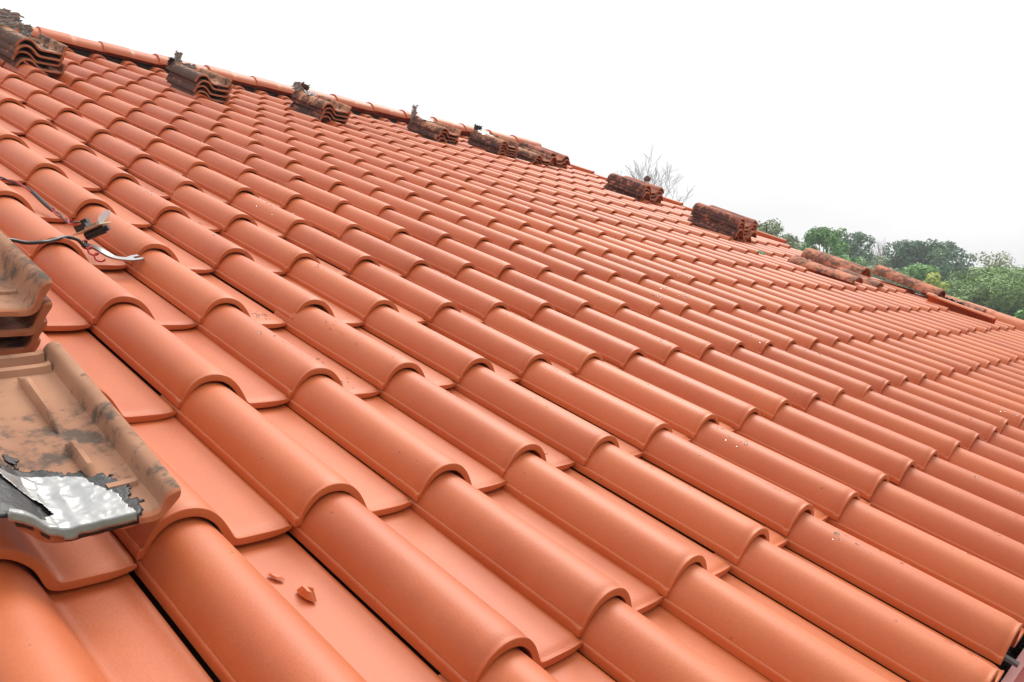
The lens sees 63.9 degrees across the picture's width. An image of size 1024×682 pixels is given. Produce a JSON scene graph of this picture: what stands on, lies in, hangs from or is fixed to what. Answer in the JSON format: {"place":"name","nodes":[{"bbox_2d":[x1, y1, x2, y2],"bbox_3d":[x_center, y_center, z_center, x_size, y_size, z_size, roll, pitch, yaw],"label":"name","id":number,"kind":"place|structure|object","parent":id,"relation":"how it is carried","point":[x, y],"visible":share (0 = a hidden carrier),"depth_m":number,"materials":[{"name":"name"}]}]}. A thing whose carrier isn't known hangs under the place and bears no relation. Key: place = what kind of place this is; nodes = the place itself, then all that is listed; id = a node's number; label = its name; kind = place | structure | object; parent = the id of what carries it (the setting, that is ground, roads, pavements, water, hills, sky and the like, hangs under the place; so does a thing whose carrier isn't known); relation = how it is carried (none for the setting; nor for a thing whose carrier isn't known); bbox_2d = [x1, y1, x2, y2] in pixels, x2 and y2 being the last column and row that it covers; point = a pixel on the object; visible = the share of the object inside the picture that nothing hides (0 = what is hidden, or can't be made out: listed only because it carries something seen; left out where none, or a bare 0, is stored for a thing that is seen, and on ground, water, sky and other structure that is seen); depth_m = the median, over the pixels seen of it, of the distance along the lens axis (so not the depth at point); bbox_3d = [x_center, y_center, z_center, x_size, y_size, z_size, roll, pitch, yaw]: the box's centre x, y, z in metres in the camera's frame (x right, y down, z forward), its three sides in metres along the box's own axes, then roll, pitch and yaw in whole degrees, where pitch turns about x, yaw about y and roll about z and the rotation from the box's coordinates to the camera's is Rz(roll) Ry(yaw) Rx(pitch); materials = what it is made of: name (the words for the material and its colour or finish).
{"place":"outdoors","nodes":[
{"label":"outdoors","id":0,"kind":"place"},
{"bbox_2d":[0,0,1023,275],"label":"sky","id":1,"kind":"structure","parent":0,"point":[890,120],"materials":[{"name":"white"}]},
{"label":"ground","id":2,"kind":"structure","parent":0,"visible":0},
{"bbox_2d":[0,26,1023,681],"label":"tiled roof","id":3,"kind":"structure","parent":2,"relation":"on","point":[404,514],"depth_m":1.66,"materials":[{"name":"ceramic"}]},
{"bbox_2d":[26,337,40,352],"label":"old roof tile","id":4,"kind":"object","parent":3,"relation":"on","point":[34,348],"visible":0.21,"depth_m":1.21,"materials":[{"name":"brown ceramic"}]},
{"bbox_2d":[0,318,46,355],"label":"old roof tile","id":5,"kind":"object","parent":4,"relation":"on","point":[15,345],"visible":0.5,"depth_m":1.19,"materials":[{"name":"brown ceramic"}]},
{"bbox_2d":[0,296,52,336],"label":"old roof tile","id":6,"kind":"object","parent":5,"relation":"on","point":[11,326],"visible":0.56,"depth_m":1.17,"materials":[{"name":"brown ceramic"}]},
{"bbox_2d":[0,231,51,316],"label":"old roof tile","id":7,"kind":"object","parent":6,"relation":"on","point":[25,283],"visible":1,"depth_m":1.18,"materials":[{"name":"beige ceramic"}]},
{"bbox_2d":[0,53,67,73],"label":"old roof tile","id":8,"kind":"object","parent":3,"relation":"on","point":[19,58],"visible":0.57,"depth_m":4.32,"materials":[{"name":"ceramic"}]},
{"bbox_2d":[0,46,63,66],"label":"old roof tile","id":9,"kind":"object","parent":8,"relation":"on","point":[12,55],"visible":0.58,"depth_m":4.30,"materials":[{"name":"ceramic"}]},
{"bbox_2d":[0,38,66,61],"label":"old roof tile","id":10,"kind":"object","parent":9,"relation":"on","point":[30,49],"visible":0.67,"depth_m":4.31,"materials":[{"name":"ceramic"}]},
{"bbox_2d":[0,8,67,54],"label":"old roof tile","id":11,"kind":"object","parent":10,"relation":"on","point":[9,21],"visible":1,"depth_m":4.45,"materials":[{"name":"ceramic"}]},
{"bbox_2d":[0,176,80,224],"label":"wire pair","id":12,"kind":"object","parent":3,"relation":"attached to","point":[42,201],"visible":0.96,"depth_m":2.12,"materials":[{"name":"black plastic"}]},
{"bbox_2d":[9,235,87,247],"bbox_3d":[-0.994,-0.211,1.705,0.028,0.036,0.318,0,2,15],"label":"power cable","id":13,"kind":"object","parent":3,"relation":"on","point":[82,244],"visible":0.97,"depth_m":1.73,"materials":[{"name":"black plastic"}]},
{"bbox_2d":[0,341,180,542],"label":"broken roof tile","id":14,"kind":"object","parent":3,"relation":"on","point":[79,459],"visible":1,"depth_m":0.95,"materials":[{"name":"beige ceramic"}]},
{"bbox_2d":[73,210,110,239],"bbox_3d":[-0.961,-0.266,1.897,0.091,0.049,0.067,-23,13,0],"label":"circuit board","id":15,"kind":"object","parent":3,"relation":"on","point":[88,229],"visible":1,"depth_m":1.89,"materials":[{"name":"black plastic"}]},
{"bbox_2d":[81,239,105,261],"bbox_3d":[-0.938,-0.201,1.835,0.085,0.030,0.031,30,21,37],"label":"coiled wire","id":16,"kind":"object","parent":3,"relation":"hanging from","point":[94,254],"visible":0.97,"depth_m":1.83,"materials":[{"name":"red"}]},
{"bbox_2d":[87,243,144,261],"bbox_3d":[-0.913,-0.202,1.881,0.093,0.011,0.108,30,21,37],"label":"cable","id":17,"kind":"object","parent":3,"relation":"on","point":[130,258],"visible":0.91,"depth_m":1.87,"materials":[{"name":"white plastic"}]},
{"bbox_2d":[167,80,230,102],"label":"old roof tile","id":18,"kind":"object","parent":3,"relation":"on","point":[210,97],"visible":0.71,"depth_m":5.26,"materials":[{"name":"ceramic"}]},
{"bbox_2d":[166,74,230,97],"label":"old roof tile","id":19,"kind":"object","parent":18,"relation":"on","point":[176,81],"visible":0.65,"depth_m":5.26,"materials":[{"name":"ceramic"}]},
{"bbox_2d":[169,71,233,92],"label":"old roof tile","id":20,"kind":"object","parent":19,"relation":"on","point":[206,83],"visible":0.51,"depth_m":5.25,"materials":[{"name":"ceramic"}]},
{"bbox_2d":[166,50,231,87],"bbox_3d":[-2.027,-1.764,5.322,0.434,0.136,0.252,30,20,37],"label":"old roof tile","id":21,"kind":"object","parent":20,"relation":"on","point":[176,65],"visible":0.99,"depth_m":5.32,"materials":[{"name":"ceramic"}]},
{"bbox_2d":[268,573,284,579],"bbox_3d":[-0.291,0.290,1.015,0.023,0.008,0.010,0,2,17],"label":"clay chip","id":22,"kind":"object","parent":3,"relation":"on","point":[276,576],"visible":1,"depth_m":1.01,"materials":[{"name":"ceramic"}]},
{"bbox_2d":[297,585,316,601],"bbox_3d":[-0.247,0.302,0.993,0.034,0.012,0.014,24,18,30],"label":"clay chip","id":23,"kind":"object","parent":3,"relation":"on","point":[306,592],"visible":1,"depth_m":0.99,"materials":[{"name":"ceramic"}]},
{"bbox_2d":[289,102,346,125],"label":"old roof tile","id":24,"kind":"object","parent":3,"relation":"on","point":[293,106],"visible":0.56,"depth_m":6.06,"materials":[{"name":"brown ceramic"}]},
{"bbox_2d":[294,103,349,121],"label":"old roof tile","id":25,"kind":"object","parent":24,"relation":"on","point":[320,115],"visible":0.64,"depth_m":6.00,"materials":[{"name":"brown ceramic"}]},
{"bbox_2d":[291,97,350,117],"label":"old roof tile","id":26,"kind":"object","parent":25,"relation":"on","point":[320,110],"visible":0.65,"depth_m":6.01,"materials":[{"name":"brown ceramic"}]},
{"bbox_2d":[291,81,351,113],"bbox_3d":[-1.410,-1.801,6.064,0.426,0.130,0.269,30,21,37],"label":"old roof tile","id":27,"kind":"object","parent":26,"relation":"on","point":[301,92],"visible":0.99,"depth_m":6.06,"materials":[{"name":"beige ceramic"}]},
{"bbox_2d":[407,129,458,145],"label":"old roof tile","id":28,"kind":"object","parent":3,"relation":"on","point":[441,139],"visible":0.5,"depth_m":7.12,"materials":[{"name":"brown ceramic"}]},
{"bbox_2d":[407,124,457,141],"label":"old roof tile","id":29,"kind":"object","parent":28,"relation":"on","point":[429,134],"visible":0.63,"depth_m":7.12,"materials":[{"name":"brown ceramic"}]},
{"bbox_2d":[409,122,460,139],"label":"old roof tile","id":30,"kind":"object","parent":29,"relation":"on","point":[444,133],"visible":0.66,"depth_m":7.11,"materials":[{"name":"brown ceramic"}]},
{"bbox_2d":[410,105,461,135],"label":"old roof tile","id":31,"kind":"object","parent":30,"relation":"on","point":[435,126],"visible":1,"depth_m":7.17,"materials":[{"name":"beige ceramic"}]},
{"bbox_2d":[470,144,516,158],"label":"old roof tile","id":32,"kind":"object","parent":3,"relation":"on","point":[504,154],"visible":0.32,"depth_m":7.51,"materials":[{"name":"brown ceramic"}]},
{"bbox_2d":[467,139,516,155],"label":"old roof tile","id":33,"kind":"object","parent":32,"relation":"on","point":[475,143],"visible":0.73,"depth_m":7.55,"materials":[{"name":"brown ceramic"}]},
{"bbox_2d":[468,138,517,153],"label":"old roof tile","id":34,"kind":"object","parent":33,"relation":"on","point":[504,148],"visible":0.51,"depth_m":7.51,"materials":[{"name":"brown ceramic"}]},
{"bbox_2d":[469,133,518,150],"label":"old roof tile","id":35,"kind":"object","parent":34,"relation":"on","point":[478,139],"visible":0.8,"depth_m":7.54,"materials":[{"name":"brown ceramic"}]},
{"bbox_2d":[470,124,519,147],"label":"old roof tile","id":36,"kind":"object","parent":35,"relation":"on","point":[477,131],"visible":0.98,"depth_m":7.59,"materials":[{"name":"beige ceramic"}]},
{"bbox_2d":[516,156,548,166],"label":"old roof tile","id":37,"kind":"object","parent":3,"relation":"on","point":[518,157],"visible":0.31,"depth_m":7.72,"materials":[{"name":"brown ceramic"}]},
{"bbox_2d":[516,153,550,164],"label":"old roof tile","id":38,"kind":"object","parent":37,"relation":"on","point":[538,159],"visible":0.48,"depth_m":7.71,"materials":[{"name":"brown ceramic"}]},
{"bbox_2d":[517,146,552,161],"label":"old roof tile","id":39,"kind":"object","parent":38,"relation":"on","point":[528,152],"visible":0.73,"depth_m":7.74,"materials":[{"name":"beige ceramic"}]},
{"bbox_2d":[550,162,566,168],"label":"old double tile","id":40,"kind":"object","parent":3,"relation":"on","point":[561,166],"visible":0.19,"depth_m":8.14,"materials":[{"name":"red ceramic"}]},
{"bbox_2d":[551,160,566,166],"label":"old double tile","id":41,"kind":"object","parent":40,"relation":"on","point":[556,165],"visible":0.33,"depth_m":8.09,"materials":[{"name":"red ceramic"}]},
{"bbox_2d":[551,155,569,164],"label":"old double tile","id":42,"kind":"object","parent":41,"relation":"on","point":[555,161],"visible":0.33,"depth_m":8.09,"materials":[{"name":"red ceramic"}]},
{"bbox_2d":[519,142,568,160],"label":"old double tile","id":43,"kind":"object","parent":42,"relation":"on","point":[557,155],"visible":0.79,"depth_m":8.10,"materials":[{"name":"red ceramic"}]},
{"bbox_2d":[113,110,1023,658],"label":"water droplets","id":44,"kind":"object","parent":3,"relation":"on","point":[151,192],"visible":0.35,"depth_m":2.06},
{"bbox_2d":[604,185,657,203],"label":"old double tile","id":45,"kind":"object","parent":3,"relation":"on","point":[612,190],"visible":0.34,"depth_m":7.31,"materials":[{"name":"red ceramic"}]},
{"bbox_2d":[606,184,660,202],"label":"old double tile","id":46,"kind":"object","parent":45,"relation":"on","point":[627,193],"visible":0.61,"depth_m":7.27,"materials":[{"name":"red ceramic"}]},
{"bbox_2d":[607,182,662,200],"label":"old double tile","id":47,"kind":"object","parent":46,"relation":"on","point":[656,197],"visible":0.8,"depth_m":7.23,"materials":[{"name":"red ceramic"}]},
{"bbox_2d":[606,179,662,196],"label":"old double tile","id":48,"kind":"object","parent":47,"relation":"on","point":[630,187],"visible":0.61,"depth_m":7.25,"materials":[{"name":"red ceramic"}]},
{"bbox_2d":[607,173,663,193],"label":"old double tile","id":49,"kind":"object","parent":48,"relation":"on","point":[637,183],"visible":0.99,"depth_m":7.28,"materials":[{"name":"red ceramic"}]},
{"bbox_2d":[695,225,751,242],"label":"old double tile","id":50,"kind":"object","parent":3,"relation":"on","point":[737,237],"visible":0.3,"depth_m":6.40,"materials":[{"name":"red ceramic"}]},
{"bbox_2d":[687,215,750,240],"bbox_3d":[1.632,-0.885,6.463,0.420,0.072,0.329,30,20,37],"label":"old double tile","id":51,"kind":"object","parent":50,"relation":"on","point":[698,223],"visible":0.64,"depth_m":6.35,"materials":[{"name":"red ceramic"}]},
{"bbox_2d":[692,216,756,238],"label":"old double tile","id":52,"kind":"object","parent":51,"relation":"on","point":[740,231],"visible":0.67,"depth_m":6.31,"materials":[{"name":"red ceramic"}]},
{"bbox_2d":[690,212,754,233],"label":"old double tile","id":53,"kind":"object","parent":52,"relation":"on","point":[715,222],"visible":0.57,"depth_m":6.35,"materials":[{"name":"red ceramic"}]},
{"bbox_2d":[692,209,756,230],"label":"old double tile","id":54,"kind":"object","parent":53,"relation":"on","point":[754,225],"visible":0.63,"depth_m":6.32,"materials":[{"name":"red ceramic"}]},
{"bbox_2d":[692,202,756,227],"bbox_3d":[1.675,-0.986,6.446,0.420,0.072,0.329,30,21,37],"label":"old double tile","id":55,"kind":"object","parent":54,"relation":"on","point":[724,214],"visible":0.99,"depth_m":6.36,"materials":[{"name":"red ceramic"}]},
{"bbox_2d":[787,255,862,283],"bbox_3d":[2.196,-0.503,5.747,0.483,0.051,0.225,27,19,36],"label":"cap tile","id":56,"kind":"object","parent":3,"relation":"on","point":[818,267],"visible":1,"depth_m":5.68,"materials":[{"name":"ceramic"}]},
{"bbox_2d":[801,248,870,276],"bbox_3d":[2.480,-0.604,6.276,0.472,0.076,0.243,28,20,37],"label":"cap tile","id":57,"kind":"object","parent":3,"relation":"on","point":[822,257],"visible":0.97,"depth_m":6.22,"materials":[{"name":"ceramic"}]},
{"bbox_2d":[837,267,883,286],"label":"cap tile","id":58,"kind":"object","parent":3,"relation":"on","point":[870,281],"visible":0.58,"depth_m":5.88,"materials":[{"name":"ceramic"}]},
{"bbox_2d":[871,265,945,296],"bbox_3d":[3.029,-0.458,6.257,0.504,0.072,0.233,31,22,38],"label":"cap tile","id":59,"kind":"object","parent":3,"relation":"on","point":[898,277],"visible":0.95,"depth_m":6.20,"materials":[{"name":"ceramic"}]},
{"bbox_2d":[920,292,986,311],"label":"cap tile","id":60,"kind":"object","parent":3,"relation":"on","point":[973,306],"visible":0.4,"depth_m":6.11,"materials":[{"name":"ceramic"}]},
{"bbox_2d":[943,297,964,305],"bbox_3d":[3.268,-0.293,6.085,0.077,0.038,0.194,17,12,-42],"label":"black debris","id":61,"kind":"object","parent":3,"relation":"on","point":[961,303],"visible":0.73,"depth_m":6.07,"materials":[{"name":"black"}]},
{"bbox_2d":[926,292,995,323],"bbox_3d":[3.169,-0.233,5.804,0.462,0.045,0.149,28,-9,35],"label":"cap tile","id":62,"kind":"object","parent":3,"relation":"on","point":[959,308],"visible":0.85,"depth_m":5.80,"materials":[{"name":"ceramic"}]},
{"bbox_2d":[644,176,650,182],"bbox_3d":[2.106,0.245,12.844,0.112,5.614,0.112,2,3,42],"label":"vent pipe","id":63,"kind":"object","parent":2,"relation":"on","point":[647,179],"visible":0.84,"depth_m":12.72,"materials":[{"name":"grey"}]},
{"bbox_2d":[618,146,692,202],"bbox_3d":[5.705,-3.242,37.588,4.094,10.956,5.747,2,3,42],"label":"bare tree","id":64,"kind":"object","parent":2,"relation":"on","point":[631,174],"visible":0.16,"depth_m":37.47,"materials":[{"name":"grey plant"}]},
{"bbox_2d":[753,218,807,250],"bbox_3d":[12.536,-2.175,39.980,3.908,7.642,3.924,0,2,14],"label":"tree","id":65,"kind":"object","parent":2,"relation":"on","point":[776,229],"visible":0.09,"depth_m":39.33,"materials":[{"name":"green plant"}]},
{"bbox_2d":[782,233,802,249],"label":"tree","id":66,"kind":"object","parent":2,"relation":"on","point":[790,237],"visible":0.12,"depth_m":56.59,"materials":[{"name":"green plant"}]},
{"bbox_2d":[799,226,851,260],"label":"tree","id":67,"kind":"object","parent":2,"relation":"on","point":[825,237],"visible":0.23,"depth_m":46.24,"materials":[{"name":"green plant"}]},
{"bbox_2d":[829,232,876,263],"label":"tree","id":68,"kind":"object","parent":2,"relation":"on","point":[856,242],"visible":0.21,"depth_m":68.28,"materials":[{"name":"green plant"}]},
{"bbox_2d":[838,256,868,266],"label":"tree","id":69,"kind":"object","parent":2,"relation":"on","point":[857,261],"visible":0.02,"depth_m":53.25,"materials":[{"name":"green plant"}]},
{"bbox_2d":[861,258,887,279],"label":"tree","id":70,"kind":"object","parent":2,"relation":"on","point":[874,261],"visible":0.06,"depth_m":72.45,"materials":[{"name":"green plant"}]},
{"bbox_2d":[867,254,885,262],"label":"tree","id":71,"kind":"object","parent":2,"relation":"on","point":[877,257],"visible":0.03,"depth_m":77.01,"materials":[{"name":"green plant"}]},
{"bbox_2d":[870,239,892,256],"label":"bare tree","id":72,"kind":"object","parent":2,"relation":"on","point":[879,253],"visible":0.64,"depth_m":86.23,"materials":[{"name":"grey plant"}]},
{"bbox_2d":[866,265,900,284],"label":"tree","id":73,"kind":"object","parent":2,"relation":"on","point":[877,276],"visible":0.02,"depth_m":56.16,"materials":[{"name":"green plant"}]},
{"bbox_2d":[879,238,961,293],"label":"tree","id":74,"kind":"object","parent":2,"relation":"on","point":[918,250],"visible":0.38,"depth_m":61.93,"materials":[{"name":"green plant"}]},
{"bbox_2d":[895,262,947,295],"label":"tree","id":75,"kind":"object","parent":2,"relation":"on","point":[921,272],"visible":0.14,"depth_m":44.09,"materials":[{"name":"green plant"}]},
{"bbox_2d":[922,272,949,290],"bbox_3d":[19.102,-0.800,37.409,1.956,4.713,2.217,2,3,42],"label":"tree","id":76,"kind":"object","parent":2,"relation":"on","point":[934,279],"visible":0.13,"depth_m":37.15,"materials":[{"name":"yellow plant"}]},
{"bbox_2d":[907,240,976,291],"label":"tree","id":77,"kind":"object","parent":2,"relation":"on","point":[951,246],"visible":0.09,"depth_m":62.45,"materials":[{"name":"green plant"}]},
{"bbox_2d":[927,266,1023,319],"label":"tree","id":78,"kind":"object","parent":2,"relation":"on","point":[1000,289],"visible":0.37,"depth_m":39.71,"materials":[{"name":"green plant"}]},
{"bbox_2d":[948,251,1023,282],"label":"tree","id":79,"kind":"object","parent":2,"relation":"on","point":[1001,262],"visible":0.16,"depth_m":47.39,"materials":[{"name":"green plant"}]},
{"bbox_2d":[1014,309,1023,319],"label":"tree","id":80,"kind":"object","parent":2,"relation":"on","point":[1018,315],"visible":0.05,"depth_m":28.82,"materials":[{"name":"green plant"}]}
]}

